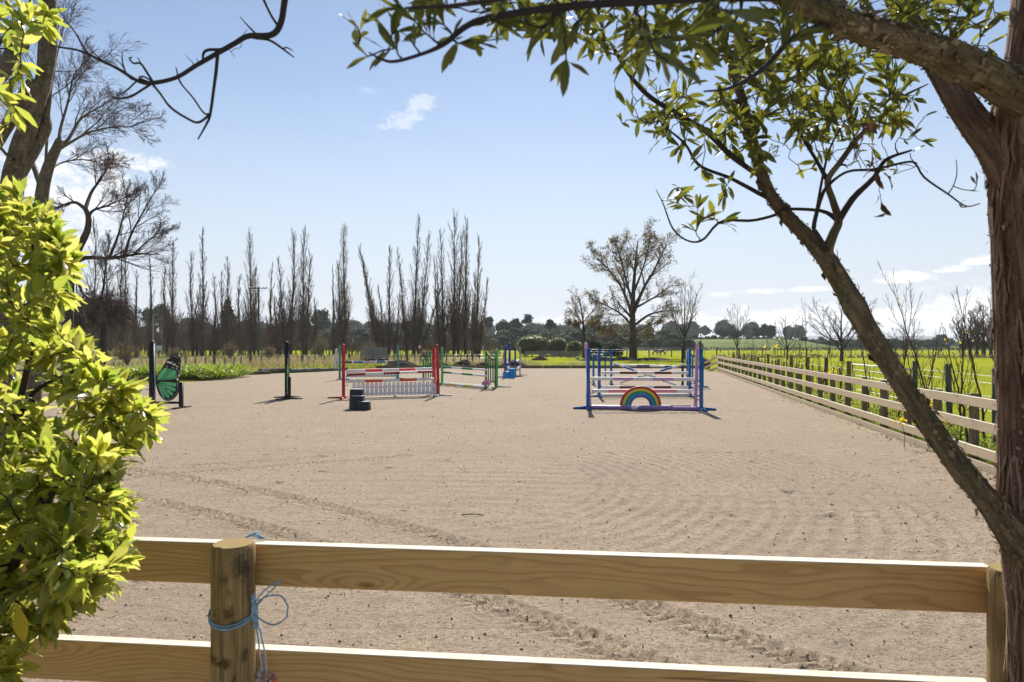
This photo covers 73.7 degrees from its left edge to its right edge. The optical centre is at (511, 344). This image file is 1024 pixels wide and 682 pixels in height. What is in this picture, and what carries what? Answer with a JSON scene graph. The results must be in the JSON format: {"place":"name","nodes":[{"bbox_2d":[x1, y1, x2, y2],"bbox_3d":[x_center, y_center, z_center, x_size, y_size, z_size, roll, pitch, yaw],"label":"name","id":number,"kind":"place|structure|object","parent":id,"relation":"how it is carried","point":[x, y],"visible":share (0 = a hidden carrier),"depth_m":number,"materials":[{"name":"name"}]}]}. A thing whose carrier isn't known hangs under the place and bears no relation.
{"place":"outdoors","nodes":[
{"label":"outdoors","id":0,"kind":"place"},
{"bbox_2d":[108,361,386,370],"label":"verge grass","id":1,"kind":"structure","parent":0,"point":[366,366],"depth_m":51.61,"materials":[{"name":"plant"}]},
{"bbox_2d":[257,669,277,681],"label":"dried flower","id":2,"kind":"object","parent":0,"point":[267,676],"visible":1,"depth_m":2.19,"materials":[{"name":"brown plant"}]},
{"bbox_2d":[78,352,478,365],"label":"rough grass","id":3,"kind":"structure","parent":0,"point":[281,357],"depth_m":75.54,"materials":[{"name":"green plant"}]},
{"bbox_2d":[16,356,654,380],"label":"verge","id":4,"kind":"structure","parent":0,"point":[19,368],"depth_m":69.55,"materials":[{"name":"green plant"}]},
{"bbox_2d":[81,217,107,349],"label":"poplar","id":5,"kind":"object","parent":4,"relation":"on","point":[95,251],"visible":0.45,"depth_m":84.11,"materials":[{"name":"brown plant"}]},
{"bbox_2d":[87,246,125,355],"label":"poplar","id":6,"kind":"object","parent":4,"relation":"on","point":[108,340],"visible":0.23,"depth_m":86.05,"materials":[{"name":"brown plant"}]},
{"bbox_2d":[59,290,154,364],"bbox_3d":[-34.950,-1.425,57.853,9.009,6.651,8.302,0,0,18],"label":"weeping tree","id":7,"kind":"object","parent":4,"relation":"on","point":[118,314],"visible":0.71,"depth_m":57.30,"materials":[{"name":"plant"}]},
{"bbox_2d":[111,224,133,359],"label":"poplar","id":8,"kind":"object","parent":4,"relation":"on","point":[120,283],"visible":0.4,"depth_m":88.05,"materials":[{"name":"brown plant"}]},
{"bbox_2d":[108,334,143,364],"bbox_3d":[-35.075,0.459,61.912,3.255,2.901,3.062,0,0,0],"label":"scrub bush","id":9,"kind":"object","parent":4,"relation":"on","point":[126,357],"visible":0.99,"depth_m":61.87,"materials":[{"name":"brown plant"}]},
{"bbox_2d":[128,272,146,356],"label":"poplar","id":10,"kind":"object","parent":4,"relation":"on","point":[137,342],"visible":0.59,"depth_m":103.92,"materials":[{"name":"brown plant"}]},
{"bbox_2d":[139,255,158,357],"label":"poplar","id":11,"kind":"object","parent":4,"relation":"on","point":[148,337],"visible":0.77,"depth_m":99.89,"materials":[{"name":"brown plant"}]},
{"bbox_2d":[156,240,181,356],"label":"poplar","id":12,"kind":"object","parent":4,"relation":"on","point":[169,330],"visible":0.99,"depth_m":107.84,"materials":[{"name":"brown plant"}]},
{"bbox_2d":[116,362,255,378],"bbox_3d":[-18.651,1.424,39.729,7.446,0.852,8.097,0,0,0],"label":"strap leaved border","id":13,"kind":"object","parent":4,"relation":"on","point":[209,370],"visible":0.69,"depth_m":37.73,"materials":[{"name":"green plant"}]},
{"bbox_2d":[181,250,204,355],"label":"poplar","id":14,"kind":"object","parent":4,"relation":"on","point":[193,347],"visible":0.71,"depth_m":111.61,"materials":[{"name":"brown plant"}]},
{"bbox_2d":[190,226,213,356],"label":"poplar","id":15,"kind":"object","parent":4,"relation":"on","point":[202,325],"visible":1,"depth_m":109.99,"materials":[{"name":"brown plant"}]},
{"bbox_2d":[239,227,264,354],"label":"poplar","id":16,"kind":"object","parent":4,"relation":"on","point":[251,336],"visible":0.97,"depth_m":107.60,"materials":[{"name":"brown plant"}]},
{"bbox_2d":[249,286,266,356],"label":"power pole","id":17,"kind":"object","parent":4,"relation":"on","point":[258,340],"visible":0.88,"depth_m":93.91,"materials":[{"name":"grey paint"}]},
{"bbox_2d":[185,354,350,365],"bbox_3d":[-20.515,1.375,57.584,14.378,1.257,0.763,0,0,-32],"label":"wire fence","id":18,"kind":"object","parent":4,"relation":"on","point":[261,358],"visible":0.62,"depth_m":56.50,"materials":[{"name":"brown wood"}]},
{"bbox_2d":[269,291,283,355],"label":"poplar","id":19,"kind":"object","parent":4,"relation":"on","point":[275,343],"visible":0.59,"depth_m":111.76,"materials":[{"name":"brown plant"}]},
{"bbox_2d":[272,226,301,354],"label":"poplar","id":20,"kind":"object","parent":4,"relation":"on","point":[287,323],"visible":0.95,"depth_m":109.98,"materials":[{"name":"brown plant"}]},
{"bbox_2d":[290,226,317,354],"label":"poplar","id":21,"kind":"object","parent":4,"relation":"on","point":[305,327],"visible":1,"depth_m":108.67,"materials":[{"name":"brown plant"}]},
{"bbox_2d":[229,356,388,370],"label":"dry verge grass","id":22,"kind":"structure","parent":4,"relation":"on","point":[273,363],"depth_m":50.88,"materials":[{"name":"beige plant"}]},
{"bbox_2d":[310,334,331,356],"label":"scrub bush","id":23,"kind":"object","parent":4,"relation":"on","point":[320,348],"visible":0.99,"depth_m":87.85,"materials":[{"name":"green plant"}]},
{"bbox_2d":[323,265,342,356],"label":"poplar","id":24,"kind":"object","parent":4,"relation":"on","point":[334,343],"visible":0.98,"depth_m":107.86,"materials":[{"name":"brown plant"}]},
{"bbox_2d":[328,223,354,354],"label":"poplar","id":25,"kind":"object","parent":4,"relation":"on","point":[342,323],"visible":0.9,"depth_m":109.62,"materials":[{"name":"brown plant"}]},
{"bbox_2d":[361,347,387,364],"bbox_3d":[-11.764,1.060,59.706,2.855,1.680,1.680,0,0,38],"label":"trailer","id":26,"kind":"object","parent":4,"relation":"on","point":[379,353],"visible":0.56,"depth_m":59.41,"materials":[{"name":"grey metal"}]},
{"bbox_2d":[358,244,391,349],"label":"poplar","id":27,"kind":"object","parent":4,"relation":"on","point":[374,326],"visible":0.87,"depth_m":109.84,"materials":[{"name":"brown plant"}]},
{"bbox_2d":[375,245,402,355],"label":"poplar","id":28,"kind":"object","parent":4,"relation":"on","point":[384,338],"visible":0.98,"depth_m":108.86,"materials":[{"name":"brown plant"}]},
{"bbox_2d":[392,214,441,355],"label":"poplar","id":29,"kind":"object","parent":4,"relation":"on","point":[416,322],"visible":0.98,"depth_m":109.56,"materials":[{"name":"brown plant"}]},
{"bbox_2d":[428,229,455,352],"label":"poplar","id":30,"kind":"object","parent":4,"relation":"on","point":[440,336],"visible":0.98,"depth_m":109.64,"materials":[{"name":"brown plant"}]},
{"bbox_2d":[444,207,470,355],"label":"poplar","id":31,"kind":"object","parent":4,"relation":"on","point":[455,294],"visible":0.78,"depth_m":111.63,"materials":[{"name":"brown plant"}]},
{"bbox_2d":[452,214,476,354],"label":"poplar","id":32,"kind":"object","parent":4,"relation":"on","point":[464,314],"visible":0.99,"depth_m":108.70,"materials":[{"name":"brown plant"}]},
{"bbox_2d":[467,236,488,356],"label":"poplar","id":33,"kind":"object","parent":4,"relation":"on","point":[477,334],"visible":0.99,"depth_m":109.62,"materials":[{"name":"brown plant"}]},
{"bbox_2d":[415,359,672,365],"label":"verge grass","id":34,"kind":"structure","parent":4,"relation":"on","point":[640,363],"depth_m":61.12,"materials":[{"name":"green plant"}]},
{"bbox_2d":[59,316,807,338],"bbox_3d":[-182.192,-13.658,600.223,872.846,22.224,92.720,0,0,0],"label":"skyline wood","id":35,"kind":"object","parent":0,"point":[696,329],"visible":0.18,"depth_m":576.83,"materials":[{"name":"green plant"}]},
{"bbox_2d":[143,339,839,349],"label":"wooded rise","id":36,"kind":"structure","parent":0,"point":[722,343],"depth_m":289.23,"materials":[{"name":"green plant"}]},
{"bbox_2d":[139,303,175,331],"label":"skyline tree","id":37,"kind":"object","parent":36,"relation":"on","point":[155,310],"visible":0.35,"depth_m":296.77,"materials":[{"name":"green plant"}]},
{"bbox_2d":[312,308,332,331],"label":"skyline tree","id":38,"kind":"object","parent":36,"relation":"on","point":[324,321],"visible":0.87,"depth_m":297.45,"materials":[{"name":"green plant"}]},
{"bbox_2d":[445,357,553,364],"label":"dry grass","id":39,"kind":"structure","parent":0,"point":[499,363],"depth_m":59.44,"materials":[{"name":"beige plant"}]},
{"bbox_2d":[1,368,1000,681],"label":"arena sand","id":40,"kind":"structure","parent":0,"point":[641,470],"depth_m":8.11,"materials":[{"name":"beige sand"}]},
{"bbox_2d":[0,0,168,417],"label":"birch tree","id":41,"kind":"object","parent":40,"relation":"on","point":[43,178],"visible":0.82,"depth_m":17.76,"materials":[{"name":"plant"}]},
{"bbox_2d":[0,0,172,681],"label":"shrub","id":42,"kind":"object","parent":40,"relation":"on","point":[66,574],"visible":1,"depth_m":1.82,"materials":[{"name":"green plant"}]},
{"bbox_2d":[49,137,180,374],"bbox_3d":[-16.130,-3.304,27.677,3.846,10.410,5.306,0,0,27],"label":"bare tree","id":43,"kind":"object","parent":40,"relation":"on","point":[69,313],"visible":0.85,"depth_m":27.91,"materials":[{"name":"brown plant"}]},
{"bbox_2d":[145,340,191,408],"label":"jump wing","id":44,"kind":"structure","parent":40,"relation":"on","point":[169,385],"depth_m":20.40,"materials":[{"name":"green wood"}]},
{"bbox_2d":[273,341,302,399],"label":"jump wing","id":45,"kind":"structure","parent":40,"relation":"on","point":[287,379],"depth_m":24.37,"materials":[{"name":"wood"}]},
{"bbox_2d":[327,344,347,399],"bbox_3d":[-5.934,0.935,24.067,0.810,1.930,0.957,0,0,-41],"label":"jump standard","id":46,"kind":"object","parent":40,"relation":"on","point":[343,396],"visible":1,"depth_m":24.03,"materials":[{"name":"red paint"}]},
{"bbox_2d":[347,367,431,371],"bbox_3d":[-4.450,0.917,24.981,3.126,0.132,0.100,0,0,-21],"label":"jump pole","id":47,"kind":"object","parent":46,"relation":"on","point":[375,370],"visible":1,"depth_m":24.92,"materials":[{"name":"white paint"}]},
{"bbox_2d":[346,378,433,382],"bbox_3d":[-4.368,1.282,24.631,3.196,0.132,0.100,0,0,-22],"label":"jump pole","id":48,"kind":"object","parent":46,"relation":"on","point":[387,380],"visible":1,"depth_m":24.56,"materials":[{"name":"white paint"}]},
{"bbox_2d":[347,370,432,375],"bbox_3d":[-4.383,1.025,24.746,3.136,0.154,0.096,0,0,-23],"label":"jump pole","id":49,"kind":"object","parent":46,"relation":"on","point":[385,373],"visible":1,"depth_m":24.67,"materials":[{"name":"red paint"}]},
{"bbox_2d":[349,388,370,409],"bbox_3d":[-4.480,1.608,20.164,0.715,0.584,0.850,0,0,0],"label":"mounting block","id":50,"kind":"object","parent":40,"relation":"on","point":[357,401],"depth_m":19.92,"materials":[{"name":"grey plastic"}]},
{"bbox_2d":[352,381,436,396],"bbox_3d":[-4.228,1.617,24.893,3.131,0.555,0.569,0,0,-19],"label":"picket filler","id":51,"kind":"object","parent":40,"relation":"on","point":[397,386],"visible":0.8,"depth_m":24.89,"materials":[{"name":"white wood"}]},
{"bbox_2d":[434,344,452,396],"bbox_3d":[-2.741,0.940,25.346,0.782,1.920,0.848,0,0,-38],"label":"jump standard","id":52,"kind":"object","parent":40,"relation":"on","point":[437,372],"visible":0.98,"depth_m":25.28,"materials":[{"name":"red paint"}]},
{"bbox_2d":[483,351,497,388],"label":"jump wing","id":53,"kind":"structure","parent":40,"relation":"on","point":[493,369],"depth_m":29.79,"materials":[{"name":"wood"}]},
{"bbox_2d":[46,394,998,673],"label":"clods","id":54,"kind":"object","parent":40,"relation":"on","point":[590,532],"visible":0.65,"depth_m":7.24,"materials":[{"name":"brown soil"}]},
{"bbox_2d":[573,342,593,410],"bbox_3d":[2.220,0.915,20.092,0.636,1.970,0.711,0,0,-40],"label":"jump standard","id":55,"kind":"object","parent":40,"relation":"on","point":[588,382],"visible":0.98,"depth_m":20.05,"materials":[{"name":"pink paint"}]},
{"bbox_2d":[592,389,692,392],"bbox_3d":[3.871,1.375,20.276,3.006,0.107,0.100,0,0,0],"label":"jump pole","id":56,"kind":"object","parent":55,"relation":"on","point":[655,390],"visible":0.89,"depth_m":20.23,"materials":[{"name":"white paint"}]},
{"bbox_2d":[591,377,694,380],"bbox_3d":[3.866,1.008,20.056,3.097,0.124,0.102,0,0,1],"label":"jump pole","id":57,"kind":"object","parent":55,"relation":"on","point":[642,379],"visible":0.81,"depth_m":20.02,"materials":[{"name":"white paint"}]},
{"bbox_2d":[619,386,661,405],"bbox_3d":[3.780,1.560,20.076,1.240,0.675,0.058,0,0,0],"label":"rainbow filler","id":58,"kind":"object","parent":40,"relation":"on","point":[629,396],"visible":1,"depth_m":20.05,"materials":[{"name":"multicoloured paint"}]},
{"bbox_2d":[590,405,699,410],"bbox_3d":[3.841,1.838,19.826,3.128,0.113,0.116,0,0,9],"label":"jump pole","id":59,"kind":"object","parent":40,"relation":"on","point":[645,408],"visible":1,"depth_m":19.77,"materials":[{"name":"purple paint"}]},
{"bbox_2d":[338,0,1023,681],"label":"tree","id":60,"kind":"object","parent":40,"relation":"on","point":[958,72],"visible":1,"depth_m":1.87,"materials":[{"name":"green plant"}]},
{"bbox_2d":[49,0,293,139],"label":"bare branch","id":61,"kind":"object","parent":60,"relation":"attached to","point":[266,36],"visible":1,"depth_m":1.55,"materials":[{"name":"brown wood"}]},
{"bbox_2d":[685,349,698,396],"bbox_3d":[6.566,1.030,25.076,0.693,1.740,0.755,0,0,36],"label":"jump standard","id":62,"kind":"object","parent":40,"relation":"on","point":[689,368],"visible":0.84,"depth_m":25.02,"materials":[{"name":"blue paint"}]},
{"bbox_2d":[602,371,688,373],"bbox_3d":[4.881,1.025,24.944,3.218,0.118,0.100,0,0,-5],"label":"jump pole","id":63,"kind":"object","parent":62,"relation":"on","point":[633,372],"visible":1,"depth_m":24.89,"materials":[{"name":"white paint"}]},
{"bbox_2d":[690,342,715,411],"bbox_3d":[5.467,0.915,19.689,0.673,1.970,0.689,0,0,42],"label":"jump standard","id":64,"kind":"object","parent":40,"relation":"on","point":[698,355],"visible":0.98,"depth_m":19.70,"materials":[{"name":"pink paint"}]},
{"bbox_2d":[0,0,1010,337],"label":"sky","id":65,"kind":"structure","parent":0,"point":[536,173],"materials":[{"name":"blue"}]},
{"bbox_2d":[43,346,995,464],"bbox_3d":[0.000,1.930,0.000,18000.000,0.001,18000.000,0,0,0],"label":"pasture","id":66,"kind":"structure","parent":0,"point":[986,363],"depth_m":74.16,"materials":[{"name":"green plant"}]},
{"bbox_2d":[0,0,58,521],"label":"mossy tree","id":67,"kind":"object","parent":66,"relation":"on","point":[24,150],"visible":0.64,"depth_m":5.96,"materials":[{"name":"plant"}]},
{"bbox_2d":[16,309,368,355],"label":"brown thicket","id":68,"kind":"object","parent":66,"relation":"on","point":[351,349],"visible":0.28,"depth_m":116.55,"materials":[{"name":"brown plant"}]},
{"bbox_2d":[206,275,222,355],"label":"poplar","id":69,"kind":"object","parent":66,"relation":"on","point":[214,324],"visible":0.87,"depth_m":118.08,"materials":[{"name":"brown plant"}]},
{"bbox_2d":[216,256,236,355],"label":"poplar","id":70,"kind":"object","parent":66,"relation":"on","point":[226,319],"visible":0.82,"depth_m":119.78,"materials":[{"name":"brown plant"}]},
{"bbox_2d":[232,273,243,355],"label":"poplar","id":71,"kind":"object","parent":66,"relation":"on","point":[237,313],"visible":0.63,"depth_m":117.73,"materials":[{"name":"brown plant"}]},
{"bbox_2d":[263,261,275,347],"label":"poplar","id":72,"kind":"object","parent":66,"relation":"on","point":[271,317],"visible":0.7,"depth_m":117.67,"materials":[{"name":"brown plant"}]},
{"bbox_2d":[22,325,694,349],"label":"wood","id":73,"kind":"object","parent":66,"relation":"on","point":[510,334],"visible":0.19,"depth_m":252.70,"materials":[{"name":"green plant"}]},
{"bbox_2d":[20,336,703,350],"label":"undergrowth","id":74,"kind":"object","parent":66,"relation":"on","point":[671,343],"visible":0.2,"depth_m":228.83,"materials":[{"name":"green plant"}]},
{"bbox_2d":[352,333,501,355],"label":"thicket","id":75,"kind":"object","parent":66,"relation":"on","point":[447,350],"visible":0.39,"depth_m":115.72,"materials":[{"name":"plant"}]},
{"bbox_2d":[2,534,1007,681],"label":"wooden fence","id":76,"kind":"object","parent":66,"relation":"on","point":[233,572],"visible":0.9,"depth_m":2.36,"materials":[{"name":"brown wood"}]},
{"bbox_2d":[208,532,288,681],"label":"baling twine","id":77,"kind":"object","parent":76,"relation":"attached to","point":[254,617],"visible":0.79,"depth_m":2.36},
{"bbox_2d":[515,334,551,355],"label":"bush","id":78,"kind":"object","parent":66,"relation":"on","point":[534,343],"visible":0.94,"depth_m":110.31,"materials":[{"name":"green plant"}]},
{"bbox_2d":[376,365,709,367],"bbox_3d":[2.500,1.790,55.119,26.960,0.240,0.142,0,0,0],"label":"sleeper edging","id":79,"kind":"object","parent":66,"relation":"on","point":[499,366],"visible":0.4,"depth_m":55.06,"materials":[{"name":"brown wood"}]},
{"bbox_2d":[525,351,581,357],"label":"yard fence","id":80,"kind":"object","parent":66,"relation":"on","point":[562,353],"visible":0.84,"depth_m":99.25,"materials":[{"name":"grey wood"}]},
{"bbox_2d":[548,337,567,356],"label":"bush","id":81,"kind":"object","parent":66,"relation":"on","point":[558,344],"visible":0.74,"depth_m":110.78,"materials":[{"name":"green plant"}]},
{"bbox_2d":[561,286,605,357],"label":"autumn tree","id":82,"kind":"object","parent":66,"relation":"on","point":[578,323],"visible":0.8,"depth_m":94.12,"materials":[{"name":"brown plant"}]},
{"bbox_2d":[585,339,602,355],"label":"bush","id":83,"kind":"object","parent":66,"relation":"on","point":[593,344],"visible":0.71,"depth_m":113.02,"materials":[{"name":"green plant"}]},
{"bbox_2d":[602,343,623,356],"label":"bush","id":84,"kind":"object","parent":66,"relation":"on","point":[615,347],"visible":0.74,"depth_m":111.52,"materials":[{"name":"green plant"}]},
{"bbox_2d":[580,216,685,357],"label":"autumn tree","id":85,"kind":"object","parent":66,"relation":"on","point":[633,305],"visible":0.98,"depth_m":96.00,"materials":[{"name":"plant"}]},
{"bbox_2d":[664,272,702,358],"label":"bare tree","id":86,"kind":"object","parent":66,"relation":"on","point":[685,332],"visible":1,"depth_m":91.88,"materials":[{"name":"brown plant"}]},
{"bbox_2d":[724,305,749,358],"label":"bare tree","id":87,"kind":"object","parent":66,"relation":"on","point":[737,330],"visible":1,"depth_m":89.97,"materials":[{"name":"brown plant"}]},
{"bbox_2d":[582,348,993,356],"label":"wire fence","id":88,"kind":"object","parent":66,"relation":"on","point":[762,349],"visible":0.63,"depth_m":109.34,"materials":[{"name":"grey wood"}]},
{"bbox_2d":[770,315,806,359],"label":"bare tree","id":89,"kind":"object","parent":66,"relation":"on","point":[785,346],"visible":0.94,"depth_m":85.93,"materials":[{"name":"brown plant"}]},
{"bbox_2d":[733,352,851,400],"bbox_3d":[13.952,1.239,37.203,0.239,1.544,30.306,0,0,11],"label":"wire fence","id":90,"kind":"object","parent":66,"relation":"on","point":[808,362],"visible":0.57,"depth_m":28.27,"materials":[{"name":"brown wood"}]},
{"bbox_2d":[637,346,988,349],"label":"hedge","id":91,"kind":"object","parent":66,"relation":"on","point":[950,348],"visible":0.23,"depth_m":235.96,"materials":[{"name":"green plant"}]},
{"bbox_2d":[687,334,987,348],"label":"bank scrub","id":92,"kind":"object","parent":66,"relation":"on","point":[854,343],"visible":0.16,"depth_m":322.79,"materials":[{"name":"green plant"}]},
{"bbox_2d":[804,294,876,360],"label":"bare tree","id":93,"kind":"object","parent":66,"relation":"on","point":[840,338],"visible":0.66,"depth_m":77.92,"materials":[{"name":"brown plant"}]},
{"bbox_2d":[704,356,996,475],"bbox_3d":[10.520,1.451,27.272,0.999,1.395,45.102,0,0,10],"label":"wooden fence","id":94,"kind":"object","parent":66,"relation":"on","point":[973,423],"visible":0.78,"depth_m":15.70,"materials":[{"name":"brown wood"}]},
{"bbox_2d":[711,352,993,357],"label":"hedge","id":95,"kind":"object","parent":66,"relation":"on","point":[900,355],"visible":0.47,"depth_m":99.76,"materials":[{"name":"green plant"}]},
{"bbox_2d":[733,333,973,437],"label":"bare whips","id":96,"kind":"object","parent":66,"relation":"on","point":[786,354],"visible":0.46,"depth_m":23.43,"materials":[{"name":"brown plant"}]},
{"bbox_2d":[714,363,992,444],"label":"pasture tufts","id":97,"kind":"object","parent":66,"relation":"on","point":[909,372],"visible":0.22,"depth_m":38.62,"materials":[{"name":"green plant"}]},
{"bbox_2d":[728,369,996,464],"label":"fence side grass","id":98,"kind":"structure","parent":66,"relation":"on","point":[951,432],"depth_m":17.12,"materials":[{"name":"green plant"}]},
{"bbox_2d":[879,279,930,430],"bbox_3d":[8.670,0.231,15.039,1.204,3.404,0.687,0,0,19],"label":"sapling","id":99,"kind":"object","parent":66,"relation":"on","point":[903,354],"visible":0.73,"depth_m":15.00,"materials":[{"name":"brown plant"}]},
{"bbox_2d":[876,259,939,404],"bbox_3d":[8.251,0.083,14.072,1.437,3.702,0.776,0,0,-14],"label":"sapling","id":100,"kind":"object","parent":66,"relation":"on","point":[917,362],"visible":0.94,"depth_m":14.00,"materials":[{"name":"brown plant"}]},
{"bbox_2d":[912,360,996,444],"bbox_3d":[9.245,1.201,13.104,0.199,1.620,8.074,0,0,11],"label":"wire fence","id":101,"kind":"object","parent":66,"relation":"on","point":[948,374],"visible":0.31,"depth_m":15.00,"materials":[{"name":"metal"}]},
{"bbox_2d":[936,322,977,442],"bbox_3d":[7.546,0.769,11.590,0.672,2.331,0.278,0,0,0],"label":"sapling","id":102,"kind":"object","parent":66,"relation":"on","point":[964,414],"visible":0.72,"depth_m":11.59,"materials":[{"name":"brown plant"}]},
{"bbox_2d":[950,292,981,440],"bbox_3d":[8.296,0.461,12.326,0.465,2.940,0.835,0,0,10],"label":"sapling","id":103,"kind":"object","parent":66,"relation":"on","point":[962,383],"visible":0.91,"depth_m":12.49,"materials":[{"name":"brown plant"}]},
{"bbox_2d":[956,285,994,445],"bbox_3d":[8.597,0.408,12.534,0.778,3.053,0.486,0,0,0],"label":"sapling","id":104,"kind":"object","parent":66,"relation":"on","point":[978,388],"visible":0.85,"depth_m":12.58,"materials":[{"name":"brown plant"}]},
{"bbox_2d":[965,298,989,356],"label":"bare tree","id":105,"kind":"object","parent":66,"relation":"on","point":[983,345],"visible":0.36,"depth_m":102.86,"materials":[{"name":"brown plant"}]},
{"bbox_2d":[968,296,992,357],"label":"bare tree","id":106,"kind":"object","parent":66,"relation":"on","point":[990,347],"visible":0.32,"depth_m":98.31,"materials":[{"name":"brown plant"}]},
{"bbox_2d":[703,335,985,341],"bbox_3d":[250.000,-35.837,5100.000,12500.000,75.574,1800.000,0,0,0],"label":"hills","id":107,"kind":"structure","parent":0,"point":[856,338],"depth_m":4716.36,"materials":[{"name":"green plant"}]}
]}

